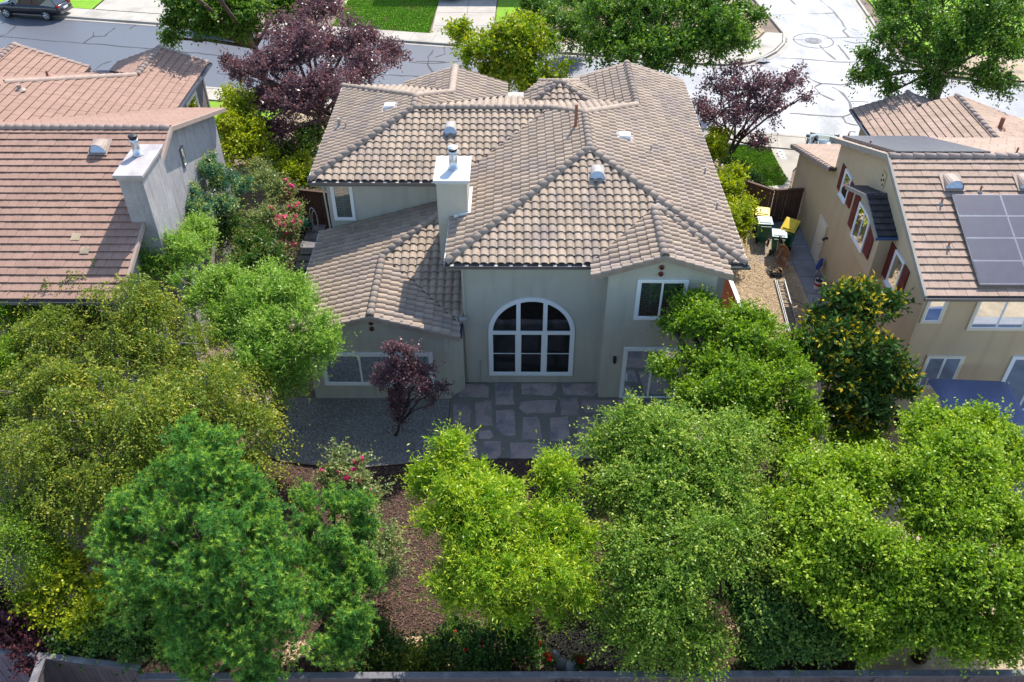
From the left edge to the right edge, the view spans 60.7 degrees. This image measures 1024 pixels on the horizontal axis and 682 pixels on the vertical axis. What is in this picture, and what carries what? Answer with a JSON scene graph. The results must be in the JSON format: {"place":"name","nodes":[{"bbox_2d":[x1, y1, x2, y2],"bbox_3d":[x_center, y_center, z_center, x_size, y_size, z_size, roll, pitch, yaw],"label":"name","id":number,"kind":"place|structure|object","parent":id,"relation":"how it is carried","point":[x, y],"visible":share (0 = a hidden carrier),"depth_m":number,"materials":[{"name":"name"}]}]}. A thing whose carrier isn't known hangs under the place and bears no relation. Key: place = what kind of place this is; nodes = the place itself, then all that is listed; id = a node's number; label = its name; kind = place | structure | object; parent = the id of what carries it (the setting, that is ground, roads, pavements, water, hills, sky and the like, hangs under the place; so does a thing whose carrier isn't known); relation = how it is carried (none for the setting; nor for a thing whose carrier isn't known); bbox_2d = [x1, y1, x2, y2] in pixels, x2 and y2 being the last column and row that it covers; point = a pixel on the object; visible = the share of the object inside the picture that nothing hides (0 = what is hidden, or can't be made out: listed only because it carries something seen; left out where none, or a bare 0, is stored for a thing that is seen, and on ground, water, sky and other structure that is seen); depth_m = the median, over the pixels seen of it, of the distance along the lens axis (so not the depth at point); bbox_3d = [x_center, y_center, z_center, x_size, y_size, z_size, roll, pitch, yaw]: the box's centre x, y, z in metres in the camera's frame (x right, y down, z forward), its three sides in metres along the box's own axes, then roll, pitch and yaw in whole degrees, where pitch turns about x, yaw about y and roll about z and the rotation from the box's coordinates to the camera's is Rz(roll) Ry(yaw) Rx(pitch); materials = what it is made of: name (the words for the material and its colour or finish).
{"place":"outdoors","nodes":[
{"label":"outdoors","id":0,"kind":"place"},
{"bbox_2d":[95,0,168,13],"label":"driveway","id":1,"kind":"structure","parent":0,"point":[147,6],"depth_m":64.62,"materials":[{"name":"concrete"}]},
{"bbox_2d":[60,8,632,54],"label":"sidewalk","id":2,"kind":"structure","parent":0,"point":[418,36],"depth_m":62.35,"materials":[{"name":"concrete"}]},
{"bbox_2d":[332,0,438,32],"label":"lawn grass","id":3,"kind":"structure","parent":0,"point":[356,6],"depth_m":63.52,"materials":[{"name":"green plant"}]},
{"bbox_2d":[431,0,496,33],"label":"driveway","id":4,"kind":"structure","parent":0,"point":[480,13],"depth_m":63.65,"materials":[{"name":"concrete"}]},
{"bbox_2d":[206,88,806,149],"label":"sidewalk","id":5,"kind":"structure","parent":0,"point":[783,142],"depth_m":48.35,"materials":[{"name":"concrete"}]},
{"bbox_2d":[0,0,1023,136],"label":"street","id":6,"kind":"structure","parent":0,"point":[100,45],"depth_m":56.36,"materials":[{"name":"grey asphalt"}]},
{"bbox_2d":[0,0,72,20],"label":"parked car","id":7,"kind":"object","parent":6,"relation":"on","point":[47,10],"visible":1,"depth_m":62.42,"materials":[{"name":"black metal"}]},
{"bbox_2d":[431,8,580,91],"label":"pear tree","id":8,"kind":"object","parent":6,"relation":"on","point":[520,37],"visible":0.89,"depth_m":45.50,"materials":[{"name":"green plant"}]},
{"bbox_2d":[548,0,779,80],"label":"street tree","id":9,"kind":"object","parent":6,"relation":"on","point":[615,35],"visible":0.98,"depth_m":45.44,"materials":[{"name":"green plant"}]},
{"bbox_2d":[841,0,1023,109],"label":"street tree","id":10,"kind":"object","parent":6,"relation":"on","point":[950,38],"visible":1,"depth_m":44.05,"materials":[{"name":"green plant"}]},
{"bbox_2d":[0,0,1023,669],"bbox_3d":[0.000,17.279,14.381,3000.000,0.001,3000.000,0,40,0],"label":"ground","id":11,"kind":"structure","parent":0,"point":[256,200],"depth_m":33.07,"materials":[{"name":"soil"}]},
{"bbox_2d":[0,648,36,681],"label":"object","id":12,"kind":"object","parent":11,"relation":"on","point":[5,666],"visible":0.55,"depth_m":23.06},
{"bbox_2d":[0,572,57,679],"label":"shrub","id":13,"kind":"object","parent":11,"relation":"on","point":[29,641],"visible":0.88,"depth_m":22.59,"materials":[{"name":"purple plant"}]},
{"bbox_2d":[29,655,58,681],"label":"fence","id":14,"kind":"object","parent":11,"relation":"on","point":[42,671],"visible":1,"depth_m":22.32,"materials":[{"name":"grey concrete"}]},
{"bbox_2d":[0,290,109,438],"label":"tree","id":15,"kind":"object","parent":11,"relation":"on","point":[6,347],"visible":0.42,"depth_m":27.27,"materials":[{"name":"green plant"}]},
{"bbox_2d":[0,457,114,616],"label":"tree","id":16,"kind":"object","parent":11,"relation":"on","point":[10,533],"visible":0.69,"depth_m":22.82,"materials":[{"name":"green plant"}]},
{"bbox_2d":[0,42,232,410],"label":"house","id":17,"kind":"structure","parent":11,"relation":"on","point":[99,166],"depth_m":31.34,"materials":[{"name":"brown tile"}]},
{"bbox_2d":[0,258,240,463],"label":"tree","id":18,"kind":"object","parent":11,"relation":"on","point":[139,345],"visible":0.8,"depth_m":27.12,"materials":[{"name":"green plant"}]},
{"bbox_2d":[138,208,251,352],"bbox_3d":[-11.809,-1.463,32.043,4.463,6.187,6.635,-25,46,-27],"label":"tree","id":19,"kind":"object","parent":11,"relation":"on","point":[185,244],"visible":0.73,"depth_m":30.38,"materials":[{"name":"green plant"}]},
{"bbox_2d":[182,148,261,252],"bbox_3d":[-12.361,-5.229,37.139,2.588,5.438,5.523,11,41,13],"label":"shrub","id":20,"kind":"object","parent":11,"relation":"on","point":[211,169],"visible":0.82,"depth_m":36.12,"materials":[{"name":"green plant"}]},
{"bbox_2d":[154,0,303,84],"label":"street tree","id":21,"kind":"object","parent":11,"relation":"on","point":[235,21],"visible":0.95,"depth_m":47.14,"materials":[{"name":"green plant"}]},
{"bbox_2d":[210,189,295,281],"bbox_3d":[-11.624,-4.141,37.294,3.402,3.570,6.745,-23,45,-25],"label":"shrub","id":22,"kind":"object","parent":11,"relation":"on","point":[242,239],"visible":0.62,"depth_m":36.05,"materials":[{"name":"green plant"}]},
{"bbox_2d":[281,214,331,355],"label":"walkway","id":23,"kind":"structure","parent":11,"relation":"on","point":[309,238],"depth_m":40.14,"materials":[{"name":"grey concrete"}]},
{"bbox_2d":[241,148,313,263],"bbox_3d":[-10.512,-5.906,39.495,3.384,3.495,7.810,-6,40,-7],"label":"crape myrtle","id":24,"kind":"object","parent":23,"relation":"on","point":[269,180],"visible":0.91,"depth_m":38.80,"materials":[{"name":"green plant"}]},
{"bbox_2d":[270,146,321,203],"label":"shrub","id":25,"kind":"object","parent":23,"relation":"on","point":[294,169],"visible":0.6,"depth_m":41.37,"materials":[{"name":"green plant"}]},
{"bbox_2d":[290,188,331,225],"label":"fence","id":26,"kind":"object","parent":23,"relation":"on","point":[315,198],"visible":0.41,"depth_m":41.13,"materials":[{"name":"brown wood"}]},
{"bbox_2d":[242,398,449,466],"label":"gravel yard","id":27,"kind":"structure","parent":11,"relation":"on","point":[349,430],"depth_m":31.30,"materials":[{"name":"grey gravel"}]},
{"bbox_2d":[196,254,357,424],"bbox_3d":[-7.861,0.506,29.589,4.656,6.342,5.795,-23,45,-25],"label":"tree","id":28,"kind":"object","parent":27,"relation":"on","point":[259,317],"visible":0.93,"depth_m":28.29,"materials":[{"name":"green plant"}]},
{"bbox_2d":[368,336,454,436],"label":"plum tree","id":29,"kind":"object","parent":27,"relation":"on","point":[412,372],"visible":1,"depth_m":29.20,"materials":[{"name":"purple plant"}]},
{"bbox_2d":[0,0,789,67],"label":"kerb","id":30,"kind":"structure","parent":11,"relation":"on","point":[782,47],"depth_m":59.64,"materials":[{"name":"concrete"}]},
{"bbox_2d":[68,405,817,681],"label":"mulch bed","id":31,"kind":"object","parent":11,"relation":"on","point":[145,668],"depth_m":26.80,"materials":[{"name":"brown wood"}]},
{"bbox_2d":[0,524,121,652],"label":"shrub","id":32,"kind":"object","parent":31,"relation":"on","point":[83,597],"visible":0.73,"depth_m":22.88,"materials":[{"name":"green plant"}]},
{"bbox_2d":[37,652,141,681],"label":"fence","id":33,"kind":"object","parent":31,"relation":"on","point":[99,671],"visible":0.97,"depth_m":22.57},
{"bbox_2d":[36,583,219,681],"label":"shrub","id":34,"kind":"object","parent":31,"relation":"on","point":[97,644],"visible":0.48,"depth_m":22.50,"materials":[{"name":"green plant"}]},
{"bbox_2d":[0,341,318,613],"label":"tree","id":35,"kind":"object","parent":31,"relation":"on","point":[166,403],"visible":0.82,"depth_m":24.02,"materials":[{"name":"green plant"}]},
{"bbox_2d":[82,406,312,681],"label":"tree","id":36,"kind":"object","parent":31,"relation":"on","point":[215,575],"visible":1,"depth_m":20.90,"materials":[{"name":"green plant"}]},
{"bbox_2d":[283,475,389,671],"bbox_3d":[-4.719,6.723,23.553,2.989,4.478,4.779,0,40,0],"label":"tree","id":37,"kind":"object","parent":31,"relation":"on","point":[330,586],"visible":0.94,"depth_m":22.79,"materials":[{"name":"green plant"}]},
{"bbox_2d":[309,436,395,512],"bbox_3d":[-4.967,4.569,27.487,2.678,2.724,2.510,0,40,0],"label":"crape myrtle","id":38,"kind":"object","parent":31,"relation":"on","point":[347,473],"visible":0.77,"depth_m":27.10,"materials":[{"name":"green plant"}]},
{"bbox_2d":[336,503,421,606],"bbox_3d":[-3.888,6.393,25.504,2.470,2.761,3.512,-17,43,-20],"label":"shrub","id":39,"kind":"object","parent":31,"relation":"on","point":[388,539],"visible":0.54,"depth_m":25.00,"materials":[{"name":"green plant"}]},
{"bbox_2d":[346,607,427,681],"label":"shrub","id":40,"kind":"object","parent":31,"relation":"on","point":[380,661],"visible":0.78,"depth_m":23.74,"materials":[{"name":"green plant"}]},
{"bbox_2d":[372,629,458,681],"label":"shrub","id":41,"kind":"object","parent":31,"relation":"on","point":[412,665],"visible":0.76,"depth_m":23.52,"materials":[{"name":"green plant"}]},
{"bbox_2d":[408,605,551,681],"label":"shrub","id":42,"kind":"object","parent":31,"relation":"on","point":[472,653],"visible":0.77,"depth_m":23.54,"materials":[{"name":"green plant"}]},
{"bbox_2d":[388,412,616,648],"bbox_3d":[-0.345,5.759,23.439,6.256,6.100,6.388,0,40,0],"label":"tree","id":43,"kind":"object","parent":31,"relation":"on","point":[473,514],"visible":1,"depth_m":21.99,"materials":[{"name":"green plant"}]},
{"bbox_2d":[281,625,739,681],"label":"dry litter","id":44,"kind":"object","parent":31,"relation":"on","point":[556,639],"visible":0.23,"depth_m":24.59,"materials":[{"name":"plant"}]},
{"bbox_2d":[546,485,789,681],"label":"tree","id":45,"kind":"object","parent":31,"relation":"on","point":[654,573],"visible":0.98,"depth_m":21.82,"materials":[{"name":"green plant"}]},
{"bbox_2d":[561,386,806,612],"bbox_3d":[4.582,4.102,25.542,6.655,5.970,7.294,-28,47,-30],"label":"tree","id":46,"kind":"object","parent":31,"relation":"on","point":[684,462],"visible":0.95,"depth_m":23.79,"materials":[{"name":"green plant"}]},
{"bbox_2d":[641,282,837,479],"bbox_3d":[6.936,1.877,28.205,5.785,6.001,7.359,0,40,0],"label":"tree","id":47,"kind":"object","parent":31,"relation":"on","point":[754,381],"visible":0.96,"depth_m":27.03,"materials":[{"name":"green plant"}]},
{"bbox_2d":[708,559,862,675],"bbox_3d":[6.965,7.533,22.983,3.986,3.940,2.980,0,40,0],"label":"shrub","id":48,"kind":"object","parent":31,"relation":"on","point":[778,627],"visible":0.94,"depth_m":22.06,"materials":[{"name":"green plant"}]},
{"bbox_2d":[258,110,774,214],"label":"front garden","id":49,"kind":"object","parent":11,"relation":"on","point":[716,166],"depth_m":46.13,"materials":[{"name":"green plant"}]},
{"bbox_2d":[212,77,287,196],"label":"shrub","id":50,"kind":"object","parent":49,"relation":"on","point":[240,134],"visible":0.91,"depth_m":41.85,"materials":[{"name":"green plant"}]},
{"bbox_2d":[239,114,326,183],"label":"shrub","id":51,"kind":"object","parent":49,"relation":"on","point":[309,137],"visible":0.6,"depth_m":44.54,"materials":[{"name":"green plant"}]},
{"bbox_2d":[217,0,414,155],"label":"plum tree","id":52,"kind":"object","parent":49,"relation":"on","point":[317,88],"visible":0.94,"depth_m":43.57,"materials":[{"name":"purple plant"}]},
{"bbox_2d":[704,123,737,164],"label":"shrub","id":53,"kind":"object","parent":49,"relation":"on","point":[716,141],"visible":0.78,"depth_m":43.74,"materials":[{"name":"green plant"}]},
{"bbox_2d":[717,151,775,192],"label":"shrub","id":54,"kind":"object","parent":49,"relation":"on","point":[753,176],"visible":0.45,"depth_m":43.84,"materials":[{"name":"green plant"}]},
{"bbox_2d":[689,54,820,159],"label":"plum tree","id":55,"kind":"object","parent":49,"relation":"on","point":[741,108],"visible":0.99,"depth_m":43.88,"materials":[{"name":"purple plant"}]},
{"bbox_2d":[138,669,1023,681],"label":"fence","id":56,"kind":"object","parent":11,"relation":"on","point":[992,675],"visible":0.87,"depth_m":22.11,"materials":[{"name":"grey concrete"}]},
{"bbox_2d":[550,0,763,42],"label":"planting bed","id":57,"kind":"object","parent":11,"relation":"on","point":[761,30],"visible":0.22,"depth_m":61.48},
{"bbox_2d":[514,0,590,54],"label":"shrub","id":58,"kind":"object","parent":57,"relation":"on","point":[561,19],"visible":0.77,"depth_m":57.15,"materials":[{"name":"green plant"}]},
{"bbox_2d":[640,32,786,62],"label":"corner ramp","id":59,"kind":"structure","parent":11,"relation":"on","point":[771,41],"depth_m":58.22,"materials":[{"name":"concrete"}]},
{"bbox_2d":[719,224,839,430],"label":"side yard","id":60,"kind":"structure","parent":11,"relation":"on","point":[804,295],"depth_m":37.60,"materials":[{"name":"beige gravel"}]},
{"bbox_2d":[720,279,739,356],"bbox_3d":[8.925,0.147,33.501,0.180,1.812,7.807,-1,40,-2],"label":"fence","id":61,"kind":"object","parent":60,"relation":"on","point":[730,287],"visible":0.04,"depth_m":35.38,"materials":[{"name":"paint"}]},
{"bbox_2d":[716,150,755,200],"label":"shrub","id":62,"kind":"object","parent":60,"relation":"on","point":[732,178],"visible":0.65,"depth_m":40.37,"materials":[{"name":"green plant"}]},
{"bbox_2d":[726,190,762,247],"bbox_3d":[10.058,-5.141,38.956,2.244,2.985,3.551,17,43,19],"label":"shrub","id":63,"kind":"object","parent":60,"relation":"on","point":[743,209],"visible":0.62,"depth_m":38.21,"materials":[{"name":"green plant"}]},
{"bbox_2d":[735,180,774,216],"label":"fence","id":64,"kind":"object","parent":60,"relation":"on","point":[762,195],"visible":0.47,"depth_m":41.41,"materials":[{"name":"brown wood"}]},
{"bbox_2d":[746,217,792,264],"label":"bin pad","id":65,"kind":"object","parent":60,"relation":"on","point":[759,245],"visible":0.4,"depth_m":40.05,"materials":[{"name":"concrete"}]},
{"bbox_2d":[755,216,773,243],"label":"wheelie bin","id":66,"kind":"object","parent":65,"relation":"on","point":[765,224],"visible":0.98,"depth_m":40.11,"materials":[{"name":"plastic"}]},
{"bbox_2d":[780,217,800,251],"bbox_3d":[12.543,-4.811,39.771,0.660,1.383,0.777,23,45,26],"label":"wheelie bin","id":67,"kind":"object","parent":65,"relation":"on","point":[790,226],"visible":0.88,"depth_m":39.46,"materials":[{"name":"plastic"}]},
{"bbox_2d":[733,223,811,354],"bbox_3d":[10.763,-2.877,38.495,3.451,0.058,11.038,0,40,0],"label":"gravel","id":68,"kind":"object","parent":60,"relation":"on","point":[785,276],"visible":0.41,"depth_m":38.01,"materials":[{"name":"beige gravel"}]},
{"bbox_2d":[774,278,798,330],"bbox_3d":[11.489,-1.135,36.270,0.448,0.140,4.962,3,40,3],"label":"extension ladder","id":69,"kind":"object","parent":68,"relation":"on","point":[781,299],"visible":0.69,"depth_m":36.77,"materials":[{"name":"metal"}]},
{"bbox_2d":[774,236,789,268],"bbox_3d":[11.935,-3.803,38.748,0.722,1.517,0.976,0,40,0],"label":"wheelbarrow","id":70,"kind":"object","parent":60,"relation":"on","point":[782,256],"visible":0.99,"depth_m":38.60,"materials":[{"name":"brown metal"}]},
{"bbox_2d":[784,269,926,438],"bbox_3d":[11.150,1.034,29.151,4.548,6.115,4.602,0,40,0],"label":"citrus tree","id":71,"kind":"object","parent":60,"relation":"on","point":[847,350],"visible":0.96,"depth_m":27.91,"materials":[{"name":"green plant"}]},
{"bbox_2d":[811,522,861,669],"bbox_3d":[8.834,7.184,25.046,0.170,1.812,5.600,0,40,0],"label":"fence","id":72,"kind":"object","parent":11,"relation":"on","point":[844,665],"visible":0.08,"depth_m":23.32,"materials":[{"name":"brown wood"}]},
{"bbox_2d":[747,423,939,663],"bbox_3d":[8.525,5.664,23.886,4.764,5.686,7.192,9,41,10],"label":"tree","id":73,"kind":"object","parent":11,"relation":"on","point":[837,545],"visible":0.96,"depth_m":21.91,"materials":[{"name":"green plant"}]},
{"bbox_2d":[775,431,1023,669],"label":"neighbour garden","id":74,"kind":"object","parent":11,"relation":"on","point":[898,664],"depth_m":24.34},
{"bbox_2d":[820,418,889,451],"bbox_3d":[11.226,3.422,29.035,2.451,2.504,2.014,0,40,0],"label":"shrub","id":75,"kind":"object","parent":74,"relation":"on","point":[857,435],"visible":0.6,"depth_m":28.55,"materials":[{"name":"green plant"}]},
{"bbox_2d":[826,515,1023,678],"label":"tree","id":76,"kind":"object","parent":74,"relation":"on","point":[972,582],"visible":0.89,"depth_m":21.30,"materials":[{"name":"green plant"}]},
{"bbox_2d":[875,393,1023,565],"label":"maple tree","id":77,"kind":"object","parent":74,"relation":"on","point":[954,462],"visible":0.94,"depth_m":22.95,"materials":[{"name":"green plant"}]},
{"bbox_2d":[852,0,1023,87],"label":"kerb","id":78,"kind":"structure","parent":11,"relation":"on","point":[865,14],"depth_m":62.38,"materials":[{"name":"concrete"}]},
{"bbox_2d":[289,60,750,398],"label":"house","id":79,"kind":"structure","parent":0,"point":[475,183],"depth_m":31.80,"materials":[{"name":"beige tile"}]},
{"bbox_2d":[330,187,355,219],"bbox_3d":[-6.658,-5.513,34.441,0.860,1.750,0.070,0,40,0],"label":"window","id":80,"kind":"structure","parent":79,"relation":"in","point":[342,198],"depth_m":34.50,"materials":[{"name":"clear glass"}]},
{"bbox_2d":[321,352,433,385],"bbox_3d":[-4.831,1.016,31.537,4.000,1.550,0.070,0,40,0],"label":"window","id":81,"kind":"structure","parent":79,"relation":"in","point":[349,371],"depth_m":31.47,"materials":[{"name":"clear glass"}]},
{"bbox_2d":[488,297,574,375],"bbox_3d":[0.704,-0.115,31.730,3.120,3.640,0.070,0,40,0],"label":"arched window","id":82,"kind":"structure","parent":79,"relation":"in","point":[528,336],"depth_m":31.78,"materials":[{"name":"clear glass"}]},
{"bbox_2d":[619,347,681,397],"bbox_3d":[5.020,1.184,31.702,2.100,2.420,0.110,0,40,0],"label":"sliding door","id":83,"kind":"structure","parent":79,"relation":"in","point":[634,358],"depth_m":31.80,"materials":[{"name":"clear glass"}]},
{"bbox_2d":[633,279,688,319],"bbox_3d":[5.030,-1.396,29.581,1.700,1.700,0.070,0,40,0],"label":"window","id":84,"kind":"structure","parent":79,"relation":"in","point":[651,297],"depth_m":29.48,"materials":[{"name":"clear glass"}]},
{"bbox_2d":[495,0,581,22],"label":"lawn","id":85,"kind":"structure","parent":0,"point":[508,5],"depth_m":64.74,"materials":[{"name":"green plant"}]},
{"bbox_2d":[448,382,709,458],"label":"patio","id":86,"kind":"structure","parent":0,"point":[513,434],"depth_m":31.83,"materials":[{"name":"stone"}]},
{"bbox_2d":[772,148,798,187],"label":"driveway","id":87,"kind":"structure","parent":0,"point":[787,160],"depth_m":46.53,"materials":[{"name":"concrete"}]},
{"bbox_2d":[805,131,839,143],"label":"parked car","id":88,"kind":"object","parent":87,"relation":"on","point":[813,137],"visible":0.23,"depth_m":46.02,"materials":[{"name":"metal"}]},
{"bbox_2d":[776,222,900,451],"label":"side path","id":89,"kind":"structure","parent":0,"point":[803,261],"depth_m":39.09,"materials":[{"name":"concrete"}]},
{"bbox_2d":[770,188,804,221],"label":"gate","id":90,"kind":"structure","parent":89,"relation":"on","point":[785,205],"depth_m":41.28,"materials":[{"name":"brown wood"}]},
{"bbox_2d":[731,0,968,85],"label":"side street","id":91,"kind":"structure","parent":0,"point":[802,18],"depth_m":60.48,"materials":[{"name":"grey asphalt"}]},
{"bbox_2d":[790,90,1023,410],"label":"house","id":92,"kind":"structure","parent":0,"point":[890,219],"depth_m":30.88,"materials":[{"name":"beige paint"}]},
{"bbox_2d":[810,214,827,264],"bbox_3d":[13.616,-4.491,38.834,0.100,2.020,1.060,0,40,0],"label":"side door","id":93,"kind":"structure","parent":92,"relation":"in","point":[822,227],"depth_m":38.70,"materials":[{"name":"white wood"}]},
{"bbox_2d":[850,201,869,253],"bbox_3d":[13.107,-4.271,32.879,0.070,1.500,1.300,0,40,0],"label":"window","id":94,"kind":"structure","parent":92,"relation":"in","point":[861,224],"depth_m":32.86,"materials":[{"name":"clear glass"}]},
{"bbox_2d":[883,249,905,290],"bbox_3d":[13.574,-2.427,31.054,0.110,1.400,0.940,0,40,0],"label":"window","id":95,"kind":"structure","parent":92,"relation":"in","point":[897,264],"depth_m":30.99,"materials":[{"name":"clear glass"}]},
{"bbox_2d":[842,136,990,152],"bbox_3d":[15.285,-7.541,33.529,3.330,2.028,5.048,0,40,0],"label":"solar array","id":96,"kind":"object","parent":92,"relation":"on","point":[909,144],"visible":1,"depth_m":32.95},
{"bbox_2d":[919,302,948,323],"bbox_3d":[14.047,-1.113,28.990,0.700,1.320,0.070,0,40,0],"label":"window","id":97,"kind":"structure","parent":92,"relation":"in","point":[933,313],"depth_m":29.12,"materials":[{"name":"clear glass"}]},
{"bbox_2d":[916,355,965,388],"bbox_3d":[15.067,1.093,30.819,1.340,1.550,0.070,0,40,0],"label":"window","id":98,"kind":"structure","parent":92,"relation":"in","point":[935,366],"depth_m":30.66,"materials":[{"name":"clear glass"}]},
{"bbox_2d":[951,194,1023,286],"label":"solar array","id":99,"kind":"object","parent":92,"relation":"on","point":[993,234],"visible":1,"depth_m":29.13,"materials":[{"name":"blue glass"}]},
{"bbox_2d":[965,302,1023,330],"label":"window","id":100,"kind":"structure","parent":92,"relation":"in","point":[986,316],"depth_m":29.22,"materials":[{"name":"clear glass"}]},
{"bbox_2d":[1000,355,1023,410],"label":"sliding door","id":101,"kind":"structure","parent":92,"relation":"in","point":[1014,372],"depth_m":30.93,"materials":[{"name":"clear glass"}]},
{"bbox_2d":[893,409,1023,533],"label":"neighbour patio","id":102,"kind":"structure","parent":0,"point":[1015,489],"depth_m":29.12,"materials":[{"name":"concrete"}]},
{"bbox_2d":[911,378,1023,484],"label":"awning","id":103,"kind":"object","parent":102,"relation":"on","point":[994,392],"visible":0.48,"depth_m":29.29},
{"bbox_2d":[927,52,1023,80],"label":"planting bed","id":104,"kind":"object","parent":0,"point":[1018,69],"depth_m":56.31,"materials":[{"name":"brown soil"}]},
{"label":"front lawn","id":105,"kind":"structure","parent":0,"visible":0},
{"bbox_2d":[726,144,787,185],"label":"lawn grass","id":106,"kind":"structure","parent":105,"relation":"on","point":[768,166],"depth_m":46.32,"materials":[{"name":"green plant"}]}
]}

